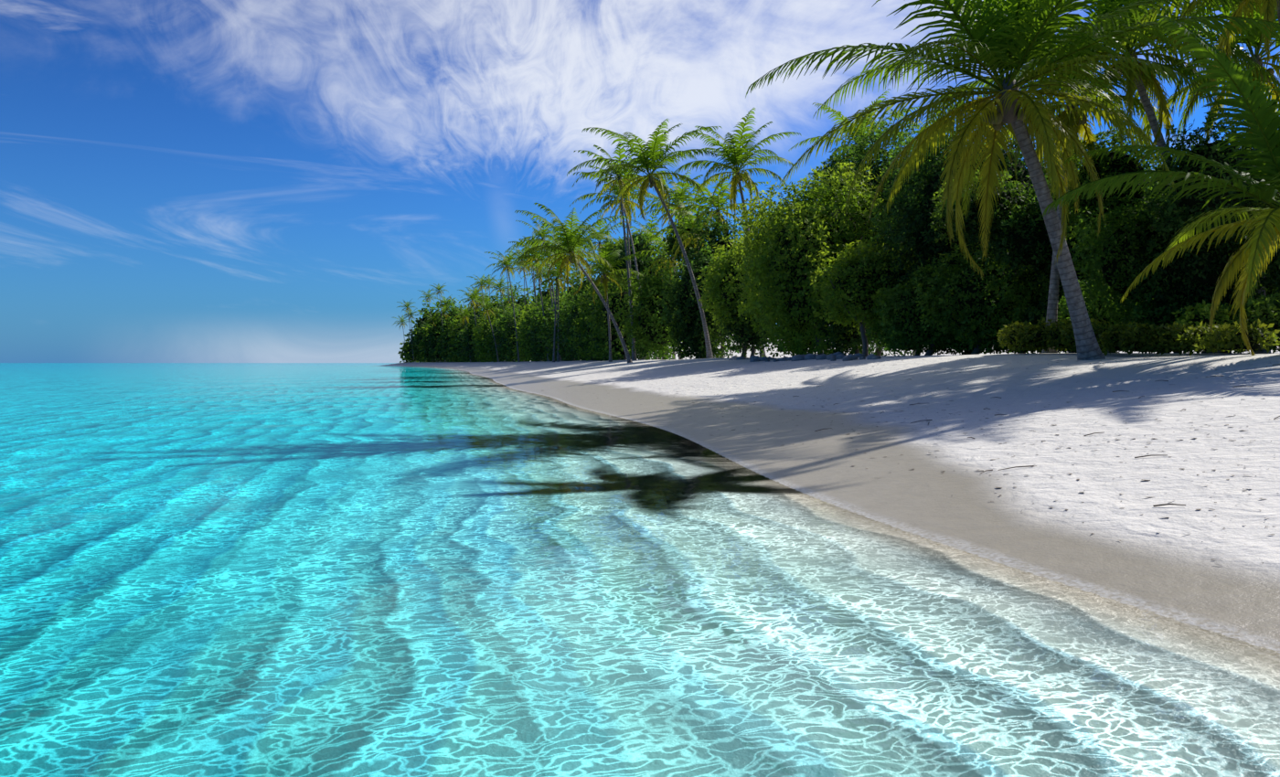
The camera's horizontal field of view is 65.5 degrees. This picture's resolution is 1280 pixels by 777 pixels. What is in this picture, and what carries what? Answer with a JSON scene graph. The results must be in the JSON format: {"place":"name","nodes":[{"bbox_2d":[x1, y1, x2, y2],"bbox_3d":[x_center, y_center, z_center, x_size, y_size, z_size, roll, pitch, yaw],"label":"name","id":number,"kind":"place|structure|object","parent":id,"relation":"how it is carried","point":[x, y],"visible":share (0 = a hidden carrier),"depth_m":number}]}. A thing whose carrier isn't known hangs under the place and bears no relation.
{"place":"outdoors","nodes":[
{"label":"outdoors","id":0,"kind":"place"},
{"bbox_2d":[0,362,1279,776],"bbox_3d":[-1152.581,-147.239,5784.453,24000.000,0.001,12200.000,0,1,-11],"label":"water","id":1,"kind":"structure","parent":0,"point":[293,570],"depth_m":4.71},
{"bbox_2d":[0,0,1279,362],"label":"sky","id":2,"kind":"structure","parent":0,"point":[182,181]},
{"bbox_2d":[383,334,1279,652],"bbox_3d":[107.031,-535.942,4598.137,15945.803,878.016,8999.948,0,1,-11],"label":"ground","id":3,"kind":"structure","parent":0,"point":[1100,536],"depth_m":10.38},
{"bbox_2d":[392,314,411,362],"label":"palm","id":4,"kind":"object","parent":3,"relation":"on","point":[401,321],"visible":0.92,"depth_m":419.76},
{"bbox_2d":[397,299,417,362],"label":"palm","id":5,"kind":"object","parent":3,"relation":"on","point":[407,305],"visible":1,"depth_m":398.40},
{"bbox_2d":[404,309,421,357],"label":"palm","id":6,"kind":"object","parent":3,"relation":"on","point":[410,314],"visible":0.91,"depth_m":409.28},
{"bbox_2d":[417,288,437,321],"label":"palm","id":7,"kind":"object","parent":3,"relation":"on","point":[428,295],"visible":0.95,"depth_m":387.01},
{"bbox_2d":[423,312,440,361],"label":"palm","id":8,"kind":"object","parent":3,"relation":"on","point":[434,318],"visible":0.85,"depth_m":365.35},
{"bbox_2d":[431,282,448,361],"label":"palm","id":9,"kind":"object","parent":3,"relation":"on","point":[438,291],"visible":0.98,"depth_m":344.15},
{"bbox_2d":[432,304,452,320],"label":"palm","id":10,"kind":"object","parent":3,"relation":"on","point":[443,312],"visible":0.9,"depth_m":352.96},
{"bbox_2d":[433,295,456,307],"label":"palm","id":11,"kind":"object","parent":3,"relation":"on","point":[444,301],"visible":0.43,"depth_m":375.27},
{"bbox_2d":[450,305,478,362],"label":"palm","id":12,"kind":"object","parent":3,"relation":"on","point":[465,313],"visible":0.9,"depth_m":286.11},
{"bbox_2d":[458,288,487,362],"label":"palm","id":13,"kind":"object","parent":3,"relation":"on","point":[472,295],"visible":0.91,"depth_m":270.80},
{"bbox_2d":[465,285,483,303],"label":"palm","id":14,"kind":"object","parent":3,"relation":"on","point":[474,289],"visible":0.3,"depth_m":326.50},
{"bbox_2d":[464,293,491,319],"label":"palm","id":15,"kind":"object","parent":3,"relation":"on","point":[477,304],"visible":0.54,"depth_m":281.42},
{"bbox_2d":[466,274,493,324],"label":"palm","id":16,"kind":"object","parent":3,"relation":"on","point":[482,282],"visible":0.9,"depth_m":262.61},
{"bbox_2d":[471,291,495,307],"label":"palm","id":17,"kind":"object","parent":3,"relation":"on","point":[484,298],"visible":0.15,"depth_m":308.41},
{"bbox_2d":[470,296,502,362],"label":"palm","id":18,"kind":"object","parent":3,"relation":"on","point":[486,306],"visible":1,"depth_m":224.82},
{"bbox_2d":[474,274,502,300],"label":"palm","id":19,"kind":"object","parent":3,"relation":"on","point":[488,286],"visible":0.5,"depth_m":298.25},
{"bbox_2d":[484,275,510,313],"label":"palm","id":20,"kind":"object","parent":3,"relation":"on","point":[499,286],"visible":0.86,"depth_m":252.99},
{"bbox_2d":[490,253,516,308],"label":"palm","id":21,"kind":"object","parent":3,"relation":"on","point":[505,271],"visible":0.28,"depth_m":238.85},
{"bbox_2d":[484,248,526,362],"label":"palm","id":22,"kind":"object","parent":3,"relation":"on","point":[506,261],"visible":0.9,"depth_m":186.27},
{"bbox_2d":[495,283,528,305],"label":"palm","id":23,"kind":"object","parent":3,"relation":"on","point":[517,288],"visible":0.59,"depth_m":245.45},
{"bbox_2d":[512,256,533,304],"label":"palm","id":24,"kind":"object","parent":3,"relation":"on","point":[520,272],"visible":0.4,"depth_m":235.21},
{"bbox_2d":[506,246,541,307],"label":"palm","id":25,"kind":"object","parent":3,"relation":"on","point":[518,255],"visible":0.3,"depth_m":209.59},
{"bbox_2d":[508,234,541,361],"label":"palm","id":26,"kind":"object","parent":3,"relation":"on","point":[526,263],"visible":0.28,"depth_m":182.77},
{"bbox_2d":[510,248,544,302],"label":"palm","id":27,"kind":"object","parent":3,"relation":"on","point":[527,267],"visible":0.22,"depth_m":201.99},
{"bbox_2d":[509,234,555,361],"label":"palm","id":28,"kind":"object","parent":3,"relation":"on","point":[530,260],"visible":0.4,"depth_m":149.51},
{"bbox_2d":[521,262,547,301],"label":"palm","id":29,"kind":"object","parent":3,"relation":"on","point":[540,280],"visible":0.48,"depth_m":194.84},
{"bbox_2d":[515,217,556,310],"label":"palm","id":30,"kind":"object","parent":3,"relation":"on","point":[542,233],"visible":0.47,"depth_m":145.65},
{"bbox_2d":[518,236,566,361],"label":"palm","id":31,"kind":"object","parent":3,"relation":"on","point":[548,254],"visible":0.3,"depth_m":141.51},
{"bbox_2d":[397,228,693,362],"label":"bushes","id":32,"kind":"object","parent":3,"relation":"on","point":[571,310],"depth_m":175.72},
{"bbox_2d":[534,229,563,288],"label":"palm","id":33,"kind":"object","parent":3,"relation":"on","point":[552,242],"visible":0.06,"depth_m":177.28},
{"bbox_2d":[529,246,577,362],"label":"palm","id":34,"kind":"object","parent":3,"relation":"on","point":[558,356],"visible":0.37,"depth_m":132.67},
{"bbox_2d":[522,256,586,362],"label":"palm","id":35,"kind":"object","parent":3,"relation":"on","point":[554,272],"visible":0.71,"depth_m":125.95},
{"bbox_2d":[542,234,586,291],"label":"palm","id":36,"kind":"object","parent":3,"relation":"on","point":[563,247],"visible":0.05,"depth_m":158.28},
{"bbox_2d":[504,202,632,362],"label":"palm","id":37,"kind":"object","parent":3,"relation":"on","point":[572,240],"visible":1,"depth_m":69.54},
{"bbox_2d":[553,226,597,285],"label":"palm","id":38,"kind":"object","parent":3,"relation":"on","point":[580,248],"visible":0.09,"depth_m":168.77},
{"bbox_2d":[564,214,629,257],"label":"palm","id":39,"kind":"object","parent":3,"relation":"on","point":[602,230],"visible":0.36,"depth_m":124.31},
{"bbox_2d":[576,244,621,282],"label":"palm","id":40,"kind":"object","parent":3,"relation":"on","point":[596,271],"visible":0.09,"depth_m":117.34},
{"bbox_2d":[562,232,645,362],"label":"palm","id":41,"kind":"object","parent":3,"relation":"on","point":[603,279],"visible":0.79,"depth_m":83.61},
{"bbox_2d":[572,141,653,360],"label":"palm","id":42,"kind":"object","parent":3,"relation":"on","point":[620,182],"visible":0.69,"depth_m":83.86},
{"bbox_2d":[580,164,661,357],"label":"palm","id":43,"kind":"object","parent":3,"relation":"on","point":[617,210],"visible":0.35,"depth_m":98.09},
{"bbox_2d":[569,152,673,357],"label":"palm","id":44,"kind":"object","parent":3,"relation":"on","point":[625,209],"visible":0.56,"depth_m":91.49},
{"bbox_2d":[611,207,671,255],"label":"palm","id":45,"kind":"object","parent":3,"relation":"on","point":[651,225],"visible":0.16,"depth_m":108.64},
{"bbox_2d":[566,118,722,358],"bbox_3d":[0.956,-8.753,58.807,8.237,14.314,8.480,1,2,41],"label":"palm","id":46,"kind":"object","parent":3,"relation":"on","point":[656,161],"visible":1,"depth_m":58.68},
{"bbox_2d":[628,223,706,359],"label":"palm","id":47,"kind":"object","parent":3,"relation":"on","point":[657,247],"visible":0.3,"depth_m":95.22},
{"bbox_2d":[640,184,708,359],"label":"palm","id":48,"kind":"object","parent":3,"relation":"on","point":[664,213],"visible":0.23,"depth_m":105.57},
{"bbox_2d":[638,170,719,232],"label":"palm","id":49,"kind":"object","parent":3,"relation":"on","point":[680,195],"visible":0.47,"depth_m":85.78},
{"bbox_2d":[637,182,746,267],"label":"palm","id":50,"kind":"object","parent":3,"relation":"on","point":[691,218],"visible":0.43,"depth_m":78.32},
{"bbox_2d":[672,171,767,357],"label":"palm","id":51,"kind":"object","parent":3,"relation":"on","point":[719,198],"visible":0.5,"depth_m":74.96},
{"bbox_2d":[668,107,801,357],"bbox_3d":[5.976,-9.064,61.417,7.624,14.840,8.318,1,2,29],"label":"palm","id":52,"kind":"object","parent":3,"relation":"on","point":[735,157],"visible":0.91,"depth_m":60.88},
{"bbox_2d":[728,352,881,362],"bbox_3d":[6.245,-1.295,42.322,1.937,0.462,19.830,0,1,-11],"label":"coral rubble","id":53,"kind":"object","parent":3,"relation":"on","point":[834,357],"visible":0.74,"depth_m":38.70},
{"bbox_2d":[788,89,919,170],"bbox_3d":[14.739,-10.490,65.575,8.454,17.426,8.435,0,1,-11],"label":"palm","id":54,"kind":"object","parent":3,"relation":"on","point":[837,114],"visible":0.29,"depth_m":64.78},
{"bbox_2d":[554,353,1279,565],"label":"beach debris","id":55,"kind":"object","parent":3,"relation":"on","point":[1056,434],"visible":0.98,"depth_m":10.37},
{"bbox_2d":[886,106,966,355],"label":"palm","id":56,"kind":"object","parent":3,"relation":"on","point":[918,127],"visible":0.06,"depth_m":71.04},
{"bbox_2d":[576,95,1279,361],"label":"bushes","id":57,"kind":"object","parent":3,"relation":"on","point":[756,244],"depth_m":37.39},
{"bbox_2d":[745,0,1279,360],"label":"palm","id":58,"kind":"object","parent":3,"relation":"on","point":[1004,37],"visible":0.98,"depth_m":21.12},
{"bbox_2d":[926,0,1218,353],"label":"palm","id":59,"kind":"object","parent":3,"relation":"on","point":[1085,131],"visible":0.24,"depth_m":28.02},
{"bbox_2d":[932,0,1279,352],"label":"palm","id":60,"kind":"object","parent":3,"relation":"on","point":[1150,122],"visible":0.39,"depth_m":26.46},
{"bbox_2d":[996,317,1279,355],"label":"hedge","id":61,"kind":"object","parent":3,"relation":"on","point":[1129,331],"depth_m":22.81},
{"bbox_2d":[1042,14,1279,355],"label":"palm","id":62,"kind":"object","parent":3,"relation":"on","point":[1260,115],"visible":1,"depth_m":17.63},
{"bbox_2d":[1098,0,1279,352],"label":"palm","id":63,"kind":"object","parent":3,"relation":"on","point":[1256,57],"visible":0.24,"depth_m":27.57},
{"bbox_2d":[1103,0,1279,106],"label":"palm","id":64,"kind":"object","parent":3,"relation":"on","point":[1267,8],"visible":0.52,"depth_m":22.19}
]}

